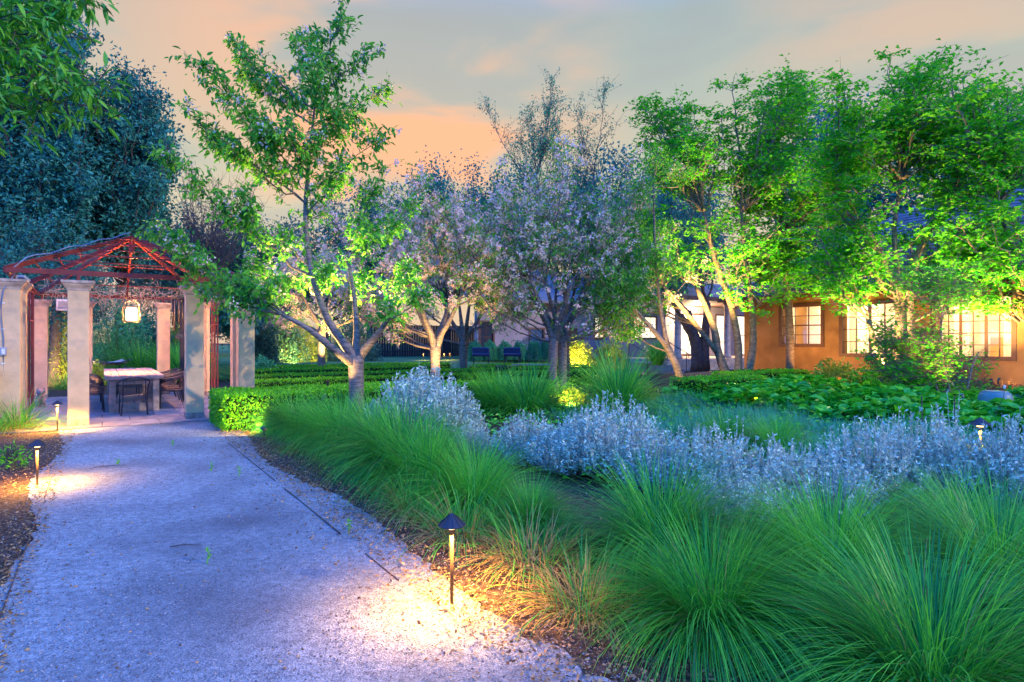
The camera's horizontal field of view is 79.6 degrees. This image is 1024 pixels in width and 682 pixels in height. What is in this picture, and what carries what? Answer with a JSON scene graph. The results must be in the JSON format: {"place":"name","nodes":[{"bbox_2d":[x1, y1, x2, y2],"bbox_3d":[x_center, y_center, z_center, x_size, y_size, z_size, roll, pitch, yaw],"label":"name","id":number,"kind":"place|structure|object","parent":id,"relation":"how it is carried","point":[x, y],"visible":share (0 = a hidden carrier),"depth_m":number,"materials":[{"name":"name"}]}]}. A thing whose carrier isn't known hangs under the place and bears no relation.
{"place":"outdoors","nodes":[
{"label":"outdoors","id":0,"kind":"place"},
{"bbox_2d":[0,392,210,434],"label":"patio","id":1,"kind":"structure","parent":0,"point":[171,410],"depth_m":12.48,"materials":[{"name":"concrete"}]},
{"bbox_2d":[0,236,254,427],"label":"pergola","id":2,"kind":"object","parent":1,"relation":"on","point":[13,379],"visible":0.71,"depth_m":12.04,"materials":[{"name":"paint"}]},
{"bbox_2d":[35,272,183,321],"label":"climbing vine","id":3,"kind":"object","parent":2,"relation":"on","point":[102,299],"visible":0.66,"depth_m":17.01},
{"bbox_2d":[104,368,163,412],"bbox_3d":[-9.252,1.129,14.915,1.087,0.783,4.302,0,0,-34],"label":"dining table","id":4,"kind":"object","parent":1,"relation":"on","point":[113,376],"visible":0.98,"depth_m":13.37,"materials":[{"name":"grey stone"}]},
{"bbox_2d":[117,377,150,415],"bbox_3d":[-7.843,1.136,12.749,0.602,0.815,0.595,0,0,-34],"label":"garden chair","id":5,"kind":"object","parent":1,"relation":"on","point":[138,393],"visible":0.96,"depth_m":12.61,"materials":[{"name":"wood"}]},
{"bbox_2d":[0,420,643,681],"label":"gravel path","id":6,"kind":"structure","parent":0,"point":[232,620],"depth_m":3.80,"materials":[{"name":"gravel"}]},
{"bbox_2d":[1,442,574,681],"bbox_3d":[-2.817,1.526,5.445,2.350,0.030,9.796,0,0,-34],"label":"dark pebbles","id":7,"kind":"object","parent":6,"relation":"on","point":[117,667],"visible":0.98,"depth_m":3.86,"materials":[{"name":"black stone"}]},
{"bbox_2d":[27,345,650,384],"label":"lawn","id":8,"kind":"structure","parent":0,"point":[454,361],"depth_m":33.73,"materials":[{"name":"plant"}]},
{"bbox_2d":[108,201,236,341],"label":"background tree","id":9,"kind":"object","parent":8,"relation":"on","point":[167,284],"visible":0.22,"depth_m":41.82,"materials":[{"name":"green plant"}]},
{"bbox_2d":[199,202,312,310],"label":"background tree","id":10,"kind":"object","parent":8,"relation":"on","point":[241,256],"visible":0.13,"depth_m":43.97,"materials":[{"name":"green plant"}]},
{"bbox_2d":[255,316,283,363],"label":"conifer shrub","id":11,"kind":"object","parent":8,"relation":"on","point":[260,345],"visible":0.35,"depth_m":27.84,"materials":[{"name":"green plant"}]},
{"bbox_2d":[255,311,310,362],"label":"conifer shrub","id":12,"kind":"object","parent":8,"relation":"on","point":[294,342],"visible":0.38,"depth_m":29.76,"materials":[{"name":"green plant"}]},
{"bbox_2d":[259,209,335,343],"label":"background tree","id":13,"kind":"object","parent":8,"relation":"on","point":[299,237],"visible":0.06,"depth_m":52.09,"materials":[{"name":"green plant"}]},
{"bbox_2d":[279,315,327,361],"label":"conifer shrub","id":14,"kind":"object","parent":8,"relation":"on","point":[314,343],"visible":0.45,"depth_m":30.65,"materials":[{"name":"green plant"}]},
{"bbox_2d":[325,315,383,360],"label":"conifer shrub","id":15,"kind":"object","parent":8,"relation":"on","point":[331,355],"visible":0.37,"depth_m":31.82,"materials":[{"name":"green plant"}]},
{"bbox_2d":[308,172,419,353],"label":"background tree","id":16,"kind":"object","parent":8,"relation":"on","point":[339,244],"visible":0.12,"depth_m":49.07,"materials":[{"name":"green plant"}]},
{"bbox_2d":[370,325,473,356],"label":"board fence","id":17,"kind":"object","parent":8,"relation":"on","point":[403,350],"visible":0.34,"depth_m":41.36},
{"bbox_2d":[385,145,508,352],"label":"background tree","id":18,"kind":"object","parent":8,"relation":"on","point":[440,186],"visible":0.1,"depth_m":46.46,"materials":[{"name":"pink plant"}]},
{"bbox_2d":[436,158,561,269],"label":"background tree","id":19,"kind":"object","parent":8,"relation":"on","point":[494,190],"visible":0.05,"depth_m":44.95,"materials":[{"name":"green plant"}]},
{"bbox_2d":[548,139,661,281],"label":"background tree","id":20,"kind":"object","parent":8,"relation":"on","point":[615,165],"visible":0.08,"depth_m":41.88,"materials":[{"name":"green plant"}]},
{"bbox_2d":[607,153,737,293],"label":"background tree","id":21,"kind":"object","parent":8,"relation":"on","point":[713,206],"visible":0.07,"depth_m":44.82,"materials":[{"name":"green plant"}]},
{"bbox_2d":[178,379,598,392],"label":"garden soil","id":22,"kind":"structure","parent":0,"point":[223,383],"depth_m":21.64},
{"bbox_2d":[237,234,399,366],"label":"cherry tree","id":23,"kind":"object","parent":22,"relation":"on","point":[320,325],"visible":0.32,"depth_m":25.37,"materials":[{"name":"pink plant"}]},
{"bbox_2d":[229,361,451,378],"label":"box hedge","id":24,"kind":"object","parent":22,"relation":"on","point":[447,365],"visible":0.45,"depth_m":26.73,"materials":[{"name":"green plant"}]},
{"bbox_2d":[255,363,430,376],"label":"box hedge","id":25,"kind":"object","parent":22,"relation":"on","point":[323,369],"visible":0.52,"depth_m":22.95,"materials":[{"name":"green plant"}]},
{"bbox_2d":[255,367,512,382],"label":"box hedge","id":26,"kind":"object","parent":22,"relation":"on","point":[332,373],"visible":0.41,"depth_m":20.12,"materials":[{"name":"green plant"}]},
{"bbox_2d":[255,368,599,387],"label":"box hedge","id":27,"kind":"object","parent":22,"relation":"on","point":[310,380],"visible":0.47,"depth_m":17.63,"materials":[{"name":"green plant"}]},
{"bbox_2d":[291,159,565,381],"bbox_3d":[-2.187,-1.733,16.829,7.718,6.547,3.248,0,0,0],"label":"cherry tree","id":28,"kind":"object","parent":22,"relation":"on","point":[418,246],"visible":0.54,"depth_m":16.64,"materials":[{"name":"pink plant"}]},
{"bbox_2d":[371,182,560,370],"bbox_3d":[-1.619,-2.503,23.597,8.269,8.103,4.425,0,0,0],"label":"cherry tree","id":29,"kind":"object","parent":22,"relation":"on","point":[463,333],"visible":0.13,"depth_m":23.34,"materials":[{"name":"pink plant"}]},
{"bbox_2d":[474,65,630,387],"bbox_3d":[1.313,-3.821,19.875,5.171,10.727,3.111,0,0,0],"label":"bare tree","id":30,"kind":"object","parent":22,"relation":"on","point":[543,145],"visible":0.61,"depth_m":19.81,"materials":[{"name":"grey plant"}]},
{"bbox_2d":[0,343,1023,681],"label":"ground","id":31,"kind":"structure","parent":0,"point":[14,501],"depth_m":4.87,"materials":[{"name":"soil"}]},
{"bbox_2d":[0,439,31,469],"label":"seedling","id":32,"kind":"object","parent":31,"relation":"on","point":[13,458],"visible":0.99,"depth_m":7.40,"materials":[{"name":"green plant"}]},
{"bbox_2d":[0,383,86,434],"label":"ornamental grass","id":33,"kind":"object","parent":31,"relation":"on","point":[23,419],"depth_m":10.59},
{"bbox_2d":[0,0,112,364],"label":"oak tree","id":34,"kind":"object","parent":31,"relation":"on","point":[31,175],"visible":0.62,"depth_m":22.48,"materials":[{"name":"green plant"}]},
{"bbox_2d":[0,0,132,163],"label":"bay tree","id":35,"kind":"object","parent":31,"relation":"on","point":[48,17],"visible":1,"depth_m":4.87,"materials":[{"name":"green plant"}]},
{"bbox_2d":[0,200,135,386],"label":"oak tree","id":36,"kind":"object","parent":31,"relation":"on","point":[8,255],"visible":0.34,"depth_m":20.18,"materials":[{"name":"green plant"}]},
{"bbox_2d":[93,300,154,369],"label":"feathery shrub","id":37,"kind":"object","parent":31,"relation":"on","point":[115,338],"visible":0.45,"depth_m":24.33,"materials":[{"name":"green plant"}]},
{"bbox_2d":[71,40,189,354],"bbox_3d":[-17.016,-5.732,26.857,5.403,14.591,8.346,0,0,-34],"label":"oak tree","id":38,"kind":"object","parent":31,"relation":"on","point":[137,188],"visible":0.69,"depth_m":25.55,"materials":[{"name":"green plant"}]},
{"bbox_2d":[98,300,174,361],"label":"garden shrub","id":39,"kind":"object","parent":31,"relation":"on","point":[151,323],"visible":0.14,"depth_m":26.72,"materials":[{"name":"green plant"}]},
{"bbox_2d":[97,336,210,372],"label":"tall grass","id":40,"kind":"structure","parent":31,"relation":"on","point":[140,358],"depth_m":23.36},
{"bbox_2d":[105,336,229,383],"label":"tall grass","id":41,"kind":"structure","parent":31,"relation":"on","point":[175,360],"depth_m":22.65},
{"bbox_2d":[165,159,271,285],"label":"bare tree","id":42,"kind":"object","parent":31,"relation":"on","point":[216,245],"visible":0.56,"depth_m":39.58,"materials":[{"name":"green plant"}]},
{"bbox_2d":[200,282,267,351],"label":"thicket","id":43,"kind":"object","parent":31,"relation":"on","point":[224,326],"visible":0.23,"depth_m":24.22,"materials":[{"name":"green plant"}]},
{"bbox_2d":[237,385,336,437],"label":"ornamental grass","id":44,"kind":"object","parent":31,"relation":"on","point":[273,423],"depth_m":10.30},
{"bbox_2d":[131,0,444,415],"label":"cherry tree","id":45,"kind":"object","parent":31,"relation":"on","point":[236,291],"visible":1,"depth_m":11.03,"materials":[{"name":"green plant"}]},
{"bbox_2d":[255,387,368,445],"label":"ornamental grass","id":46,"kind":"object","parent":31,"relation":"on","point":[298,429],"depth_m":9.60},
{"bbox_2d":[208,381,429,431],"bbox_3d":[-3.678,1.210,12.099,4.067,0.742,1.882,0,0,-34],"label":"box hedge","id":47,"kind":"object","parent":31,"relation":"on","point":[225,407],"visible":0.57,"depth_m":10.93,"materials":[{"name":"green plant"}]},
{"bbox_2d":[259,381,416,461],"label":"ornamental grass","id":48,"kind":"object","parent":31,"relation":"on","point":[319,423],"depth_m":8.61,"materials":[{"name":"plant"}]},
{"bbox_2d":[285,383,452,472],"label":"ornamental grass","id":49,"kind":"object","parent":31,"relation":"on","point":[354,425],"depth_m":7.94,"materials":[{"name":"plant"}]},
{"bbox_2d":[299,385,495,494],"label":"ornamental grass","id":50,"kind":"object","parent":31,"relation":"on","point":[362,460],"depth_m":7.02,"materials":[{"name":"plant"}]},
{"bbox_2d":[351,457,467,536],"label":"dry grass","id":51,"kind":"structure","parent":31,"relation":"on","point":[397,502],"depth_m":5.34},
{"bbox_2d":[363,363,487,438],"bbox_3d":[-1.349,0.927,9.317,1.967,1.218,2.025,0,0,0],"label":"silver shrub","id":52,"kind":"object","parent":31,"relation":"on","point":[441,395],"visible":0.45,"depth_m":9.02,"materials":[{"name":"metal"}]},
{"bbox_2d":[333,404,522,513],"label":"ornamental grass","id":53,"kind":"object","parent":31,"relation":"on","point":[428,442],"depth_m":6.15,"materials":[{"name":"plant"}]},
{"bbox_2d":[438,513,465,604],"bbox_3d":[-0.350,1.295,3.573,0.167,0.590,0.167,0,0,-14],"label":"path light","id":54,"kind":"object","parent":31,"relation":"on","point":[451,522],"visible":0.98,"depth_m":3.56,"materials":[{"name":"metal"}]},
{"bbox_2d":[371,461,550,565],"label":"dry grass","id":55,"kind":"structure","parent":31,"relation":"on","point":[457,538],"depth_m":4.76,"materials":[{"name":"plant"}]},
{"bbox_2d":[449,420,494,457],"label":"silver shrub","id":56,"kind":"object","parent":31,"relation":"on","point":[478,435],"visible":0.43,"depth_m":8.02,"materials":[{"name":"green plant"}]},
{"bbox_2d":[376,427,571,534],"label":"ornamental grass","id":57,"kind":"object","parent":31,"relation":"on","point":[466,484],"depth_m":5.50,"materials":[{"name":"plant"}]},
{"bbox_2d":[446,362,555,416],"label":"tall grass","id":58,"kind":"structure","parent":31,"relation":"on","point":[491,392],"depth_m":12.91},
{"bbox_2d":[423,478,623,594],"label":"dry grass","id":59,"kind":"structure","parent":31,"relation":"on","point":[533,543],"depth_m":4.29,"materials":[{"name":"plant"}]},
{"bbox_2d":[489,408,564,465],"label":"silver shrub","id":60,"kind":"object","parent":31,"relation":"on","point":[514,433],"visible":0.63,"depth_m":7.48,"materials":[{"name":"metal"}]},
{"bbox_2d":[460,465,602,548],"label":"ornamental grass","id":61,"kind":"object","parent":31,"relation":"on","point":[522,510],"depth_m":4.98,"materials":[{"name":"plant"}]},
{"bbox_2d":[405,145,664,391],"bbox_3d":[0.736,-1.966,17.012,7.319,7.023,3.422,0,0,0],"label":"cherry tree","id":62,"kind":"object","parent":31,"relation":"on","point":[553,329],"visible":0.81,"depth_m":16.33,"materials":[{"name":"purple plant"}]},
{"bbox_2d":[458,356,614,420],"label":"tall grass","id":63,"kind":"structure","parent":31,"relation":"on","point":[528,393],"depth_m":12.29,"materials":[{"name":"plant"}]},
{"bbox_2d":[523,412,622,475],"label":"silver shrub","id":64,"kind":"object","parent":31,"relation":"on","point":[558,456],"visible":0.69,"depth_m":6.90,"materials":[{"name":"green plant"}]},
{"bbox_2d":[557,336,594,366],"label":"golden shrub","id":65,"kind":"object","parent":31,"relation":"on","point":[575,353],"visible":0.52,"depth_m":25.76,"materials":[{"name":"yellow plant"}]},
{"bbox_2d":[482,525,680,666],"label":"dry grass","id":66,"kind":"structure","parent":31,"relation":"on","point":[556,587],"depth_m":3.53,"materials":[{"name":"plant"}]},
{"bbox_2d":[452,131,712,393],"bbox_3d":[2.062,-2.246,17.479,7.430,7.578,3.077,0,0,0],"label":"cherry tree","id":67,"kind":"object","parent":31,"relation":"on","point":[562,350],"visible":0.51,"depth_m":17.16,"materials":[{"name":"pink plant"}]},
{"bbox_2d":[436,262,743,370],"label":"house","id":68,"kind":"structure","parent":31,"relation":"on","point":[719,312],"depth_m":36.80,"materials":[{"name":"grey paint"}]},
{"bbox_2d":[589,340,631,370],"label":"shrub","id":69,"kind":"object","parent":31,"relation":"on","point":[604,349],"visible":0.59,"depth_m":26.82,"materials":[{"name":"green plant"}]},
{"bbox_2d":[559,389,669,478],"bbox_3d":[1.149,1.028,6.904,1.241,0.980,1.213,0,0,-5],"label":"silver shrub","id":70,"kind":"object","parent":31,"relation":"on","point":[607,429],"visible":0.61,"depth_m":6.73,"materials":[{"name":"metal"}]},
{"bbox_2d":[532,340,704,420],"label":"tall grass","id":71,"kind":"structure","parent":31,"relation":"on","point":[613,382],"depth_m":12.22,"materials":[{"name":"plant"}]},
{"bbox_2d":[572,145,696,380],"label":"slim tree","id":72,"kind":"object","parent":31,"relation":"on","point":[619,283],"visible":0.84,"depth_m":16.74,"materials":[{"name":"green plant"}]},
{"bbox_2d":[633,334,679,364],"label":"shrub","id":73,"kind":"object","parent":31,"relation":"on","point":[662,359],"visible":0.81,"depth_m":27.26,"materials":[{"name":"green plant"}]},
{"bbox_2d":[600,423,722,492],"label":"silver shrub","id":74,"kind":"object","parent":31,"relation":"on","point":[654,440],"visible":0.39,"depth_m":6.24,"materials":[{"name":"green plant"}]},
{"bbox_2d":[516,428,813,615],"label":"ornamental grass","id":75,"kind":"object","parent":31,"relation":"on","point":[633,509],"depth_m":4.21,"materials":[{"name":"plant"}]},
{"bbox_2d":[619,166,737,370],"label":"old tree","id":76,"kind":"object","parent":31,"relation":"on","point":[699,347],"visible":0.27,"depth_m":25.85,"materials":[{"name":"green plant"}]},
{"bbox_2d":[652,421,764,497],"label":"silver shrub","id":77,"kind":"object","parent":31,"relation":"on","point":[695,441],"visible":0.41,"depth_m":5.84,"materials":[{"name":"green plant"}]},
{"bbox_2d":[606,53,830,373],"bbox_3d":[6.231,-3.447,18.679,7.321,10.123,4.542,0,0,0],"label":"maple tree","id":78,"kind":"object","parent":31,"relation":"on","point":[682,142],"visible":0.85,"depth_m":18.39,"materials":[{"name":"green plant"}]},
{"bbox_2d":[669,372,769,406],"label":"box hedge","id":79,"kind":"object","parent":31,"relation":"on","point":[698,384],"visible":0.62,"depth_m":14.89,"materials":[{"name":"green plant"}]},
{"bbox_2d":[538,483,912,681],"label":"ornamental grass","id":80,"kind":"object","parent":31,"relation":"on","point":[694,589],"depth_m":3.10,"materials":[{"name":"plant"}]},
{"bbox_2d":[684,403,770,458],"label":"ornamental grass","id":81,"kind":"object","parent":31,"relation":"on","point":[721,426],"depth_m":8.57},
{"bbox_2d":[681,461,799,535],"bbox_3d":[1.807,1.256,4.937,0.937,0.542,0.937,0,0,24],"label":"silver shrub","id":82,"kind":"object","parent":31,"relation":"on","point":[743,488],"visible":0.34,"depth_m":4.83,"materials":[{"name":"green plant"}]},
{"bbox_2d":[464,395,1023,601],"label":"leaved cover","id":83,"kind":"object","parent":31,"relation":"on","point":[556,421],"visible":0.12,"depth_m":10.26,"materials":[{"name":"green plant"}]},
{"bbox_2d":[711,366,810,378],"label":"box hedge","id":84,"kind":"object","parent":31,"relation":"on","point":[767,372],"visible":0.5,"depth_m":17.51,"materials":[{"name":"green plant"}]},
{"bbox_2d":[696,430,829,512],"bbox_3d":[2.235,1.158,5.497,1.151,0.730,1.125,0,0,41],"label":"silver shrub","id":85,"kind":"object","parent":31,"relation":"on","point":[776,464],"visible":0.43,"depth_m":5.39,"materials":[{"name":"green plant"}]},
{"bbox_2d":[506,387,1022,493],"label":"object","id":86,"kind":"object","parent":31,"relation":"on","point":[671,406],"visible":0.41,"depth_m":10.57,"materials":[{"name":"green plant"}]},
{"bbox_2d":[726,406,831,461],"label":"ornamental grass","id":87,"kind":"object","parent":31,"relation":"on","point":[781,432],"depth_m":8.16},
{"bbox_2d":[714,477,849,566],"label":"ornamental grass","id":88,"kind":"object","parent":31,"relation":"on","point":[777,536],"depth_m":4.68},
{"bbox_2d":[726,67,868,371],"bbox_3d":[9.184,-3.498,19.692,4.790,10.083,4.086,0,0,0],"label":"maple tree","id":89,"kind":"object","parent":31,"relation":"on","point":[801,202],"visible":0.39,"depth_m":19.16,"materials":[{"name":"green plant"}]},
{"bbox_2d":[753,441,890,518],"bbox_3d":[2.621,1.195,5.347,1.148,0.658,1.148,0,0,-16],"label":"silver shrub","id":90,"kind":"object","parent":31,"relation":"on","point":[835,472],"visible":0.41,"depth_m":5.17,"materials":[{"name":"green plant"}]},
{"bbox_2d":[806,356,859,382],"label":"rhododendron","id":91,"kind":"object","parent":31,"relation":"on","point":[835,371],"visible":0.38,"depth_m":17.52,"materials":[{"name":"green plant"}]},
{"bbox_2d":[686,459,994,654],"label":"ornamental grass","id":92,"kind":"object","parent":31,"relation":"on","point":[828,515],"depth_m":3.69,"materials":[{"name":"plant"}]},
{"bbox_2d":[659,373,1023,436],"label":"broad leaved plants","id":93,"kind":"object","parent":31,"relation":"on","point":[866,398],"visible":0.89,"depth_m":11.88,"materials":[{"name":"green plant"}]},
{"bbox_2d":[757,82,940,251],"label":"background tree","id":94,"kind":"object","parent":31,"relation":"on","point":[891,198],"visible":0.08,"depth_m":33.12,"materials":[{"name":"green plant"}]},
{"bbox_2d":[692,493,1023,681],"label":"ornamental grass","id":95,"kind":"object","parent":31,"relation":"on","point":[930,643],"depth_m":2.75,"materials":[{"name":"plant"}]},
{"bbox_2d":[717,188,1023,390],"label":"ochre house","id":96,"kind":"structure","parent":31,"relation":"on","point":[819,334],"depth_m":19.26,"materials":[{"name":"paint"}]},
{"bbox_2d":[778,303,823,346],"bbox_3d":[9.569,-0.515,20.308,0.145,1.430,1.580,0,0,-34],"label":"window","id":97,"kind":"structure","parent":96,"relation":"in","point":[781,316],"depth_m":20.20,"materials":[{"name":"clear glass"}]},
{"bbox_2d":[839,299,894,356],"bbox_3d":[10.778,-0.360,18.496,0.145,1.700,1.826,0,0,-34],"label":"window","id":98,"kind":"structure","parent":96,"relation":"in","point":[841,318],"depth_m":18.91,"materials":[{"name":"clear glass"}]},
{"bbox_2d":[932,292,1016,360],"bbox_3d":[12.237,-0.370,16.309,0.145,1.760,1.900,0,0,-34],"label":"window","id":99,"kind":"structure","parent":96,"relation":"in","point":[1013,332],"depth_m":16.04,"materials":[{"name":"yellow glass"}]},
{"bbox_2d":[804,415,939,502],"bbox_3d":[3.420,1.115,5.912,1.156,0.808,1.116,0,0,22],"label":"silver shrub","id":100,"kind":"object","parent":31,"relation":"on","point":[887,462],"visible":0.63,"depth_m":5.77,"materials":[{"name":"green plant"}]},
{"bbox_2d":[774,38,1023,379],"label":"maple tree","id":101,"kind":"object","parent":31,"relation":"on","point":[849,161],"visible":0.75,"depth_m":15.88,"materials":[{"name":"green plant"}]},
{"bbox_2d":[841,246,1000,397],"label":"young maple","id":102,"kind":"object","parent":31,"relation":"on","point":[930,289],"visible":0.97,"depth_m":12.72,"materials":[{"name":"green plant"}]},
{"bbox_2d":[826,453,1023,625],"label":"ornamental grass","id":103,"kind":"object","parent":31,"relation":"on","point":[990,520],"depth_m":3.96,"materials":[{"name":"plant"}]},
{"bbox_2d":[863,403,991,499],"bbox_3d":[4.037,1.049,5.997,1.086,0.939,1.112,0,0,-35],"label":"silver shrub","id":104,"kind":"object","parent":31,"relation":"on","point":[939,430],"visible":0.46,"depth_m":5.83,"materials":[{"name":"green plant"}]},
{"bbox_2d":[851,457,1023,552],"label":"ornamental grass","id":105,"kind":"object","parent":31,"relation":"on","point":[949,492],"depth_m":4.78,"materials":[{"name":"plant"}]},
{"bbox_2d":[908,55,1023,322],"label":"maple tree","id":106,"kind":"object","parent":31,"relation":"on","point":[976,145],"visible":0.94,"depth_m":14.73,"materials":[{"name":"green plant"}]},
{"bbox_2d":[909,424,1023,508],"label":"silver shrub","id":107,"kind":"object","parent":31,"relation":"on","point":[964,449],"visible":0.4,"depth_m":5.56,"materials":[{"name":"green plant"}]},
{"bbox_2d":[918,473,1023,681],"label":"ornamental grass","id":108,"kind":"object","parent":31,"relation":"on","point":[1008,604],"depth_m":3.06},
{"bbox_2d":[963,406,1023,507],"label":"silver shrub","id":109,"kind":"object","parent":31,"relation":"on","point":[1019,457],"visible":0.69,"depth_m":5.49,"materials":[{"name":"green plant"}]},
{"bbox_2d":[3,0,1023,342],"label":"sky","id":110,"kind":"structure","parent":0,"point":[444,56],"materials":[{"name":"orange"}]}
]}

